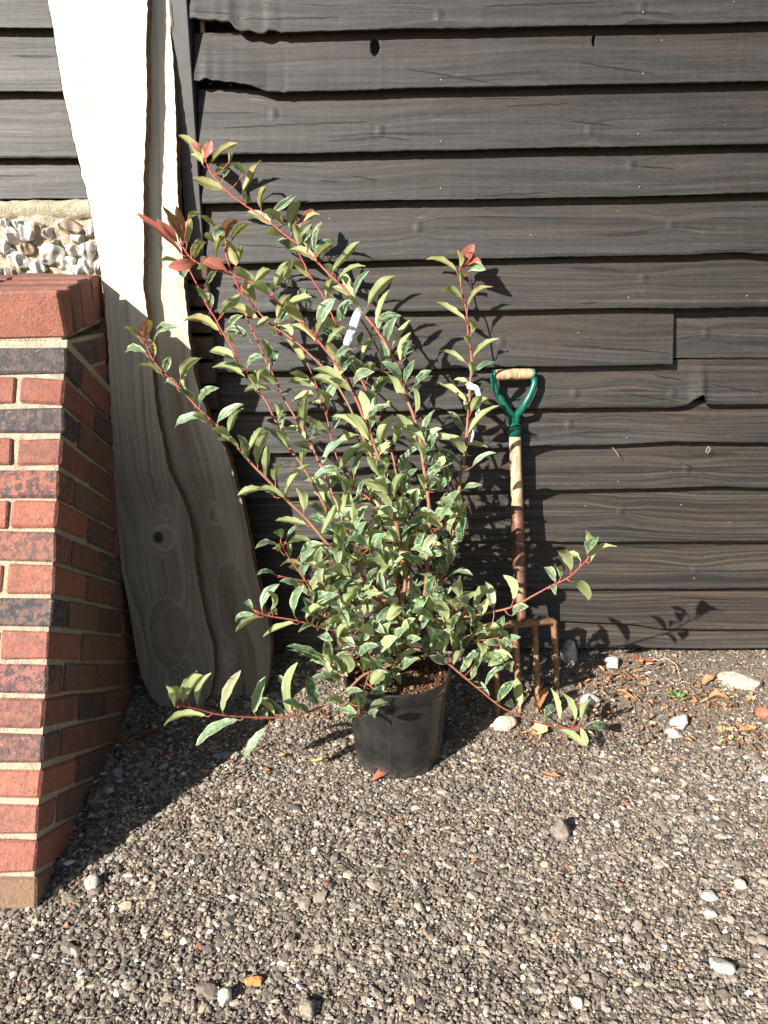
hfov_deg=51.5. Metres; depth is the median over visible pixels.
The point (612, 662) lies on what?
stone
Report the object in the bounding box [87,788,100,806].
stone
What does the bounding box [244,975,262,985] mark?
stone
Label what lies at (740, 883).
stone
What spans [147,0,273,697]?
oak plank
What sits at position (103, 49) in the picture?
oak plank
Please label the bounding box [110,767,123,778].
stone
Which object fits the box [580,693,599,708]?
stone
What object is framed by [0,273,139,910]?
brick buttress
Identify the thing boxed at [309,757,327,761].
fallen leaf
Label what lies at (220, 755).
slate shard
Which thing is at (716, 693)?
fallen leaf
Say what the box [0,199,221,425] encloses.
flint wall
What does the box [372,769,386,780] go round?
fallen leaf
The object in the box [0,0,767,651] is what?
weatherboard wall
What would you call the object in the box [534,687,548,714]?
fallen leaf
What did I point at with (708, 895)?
stone
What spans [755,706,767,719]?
brick fragment
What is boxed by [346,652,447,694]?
potting compost
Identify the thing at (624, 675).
leaf litter
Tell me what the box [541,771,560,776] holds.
fallen leaf
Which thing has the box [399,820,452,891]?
twig
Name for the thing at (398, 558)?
variegated shrub
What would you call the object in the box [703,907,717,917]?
stone
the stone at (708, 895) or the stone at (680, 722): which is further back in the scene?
the stone at (680, 722)
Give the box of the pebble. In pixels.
[493,716,516,730]
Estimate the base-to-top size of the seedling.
0.027 m
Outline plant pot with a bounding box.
[343,646,450,778]
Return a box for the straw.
[653,658,680,679]
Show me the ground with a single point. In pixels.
(566, 686)
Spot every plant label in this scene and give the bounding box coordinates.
[334,307,368,368]
[467,382,480,441]
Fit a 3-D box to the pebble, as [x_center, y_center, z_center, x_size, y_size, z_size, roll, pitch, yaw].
[0.353,0.618,2.324,0.075,0.055,0.051,0,16,2]
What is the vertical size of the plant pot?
0.261 m
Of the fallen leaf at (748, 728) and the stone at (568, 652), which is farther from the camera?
the stone at (568, 652)
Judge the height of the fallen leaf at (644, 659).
0.016 m
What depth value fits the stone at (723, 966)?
1.56 m
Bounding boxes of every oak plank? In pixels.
[48,0,217,707]
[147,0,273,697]
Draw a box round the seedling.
[667,691,686,701]
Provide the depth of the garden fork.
2.37 m
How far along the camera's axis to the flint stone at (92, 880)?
1.77 m
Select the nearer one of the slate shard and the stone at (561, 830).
the stone at (561, 830)
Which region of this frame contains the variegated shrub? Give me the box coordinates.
[124,134,616,762]
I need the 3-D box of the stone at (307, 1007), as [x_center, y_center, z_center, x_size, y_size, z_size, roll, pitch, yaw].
[-0.144,0.926,1.484,0.033,0.033,0.039,0,16,2]
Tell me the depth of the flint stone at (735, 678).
2.45 m
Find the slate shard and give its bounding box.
[212,751,238,758]
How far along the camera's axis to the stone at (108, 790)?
2.06 m
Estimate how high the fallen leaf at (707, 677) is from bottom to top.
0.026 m
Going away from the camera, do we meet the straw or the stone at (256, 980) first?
the stone at (256, 980)
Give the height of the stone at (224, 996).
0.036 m
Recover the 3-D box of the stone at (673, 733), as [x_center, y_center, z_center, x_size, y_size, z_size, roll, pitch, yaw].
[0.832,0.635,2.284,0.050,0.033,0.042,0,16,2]
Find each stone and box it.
[85,874,99,889]
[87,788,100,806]
[104,787,113,793]
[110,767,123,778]
[195,982,218,997]
[218,987,231,1007]
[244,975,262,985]
[299,998,315,1017]
[553,818,570,841]
[560,639,577,663]
[571,996,583,1008]
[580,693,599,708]
[604,656,618,668]
[664,728,683,738]
[669,714,687,729]
[700,889,718,902]
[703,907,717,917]
[709,956,735,974]
[717,669,762,689]
[733,878,746,889]
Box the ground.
[0,648,767,1023]
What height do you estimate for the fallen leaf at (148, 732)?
0.022 m
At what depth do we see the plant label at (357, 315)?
2.09 m
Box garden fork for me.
[490,368,558,718]
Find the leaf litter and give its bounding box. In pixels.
[110,653,767,819]
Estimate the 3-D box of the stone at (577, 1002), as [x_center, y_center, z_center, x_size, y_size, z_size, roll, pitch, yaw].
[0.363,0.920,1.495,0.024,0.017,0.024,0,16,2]
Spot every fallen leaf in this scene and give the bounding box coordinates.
[139,729,158,738]
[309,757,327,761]
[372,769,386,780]
[530,723,547,734]
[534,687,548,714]
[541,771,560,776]
[615,689,635,699]
[627,655,654,661]
[702,674,714,683]
[708,690,728,698]
[739,725,756,730]
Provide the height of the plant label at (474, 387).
0.173 m

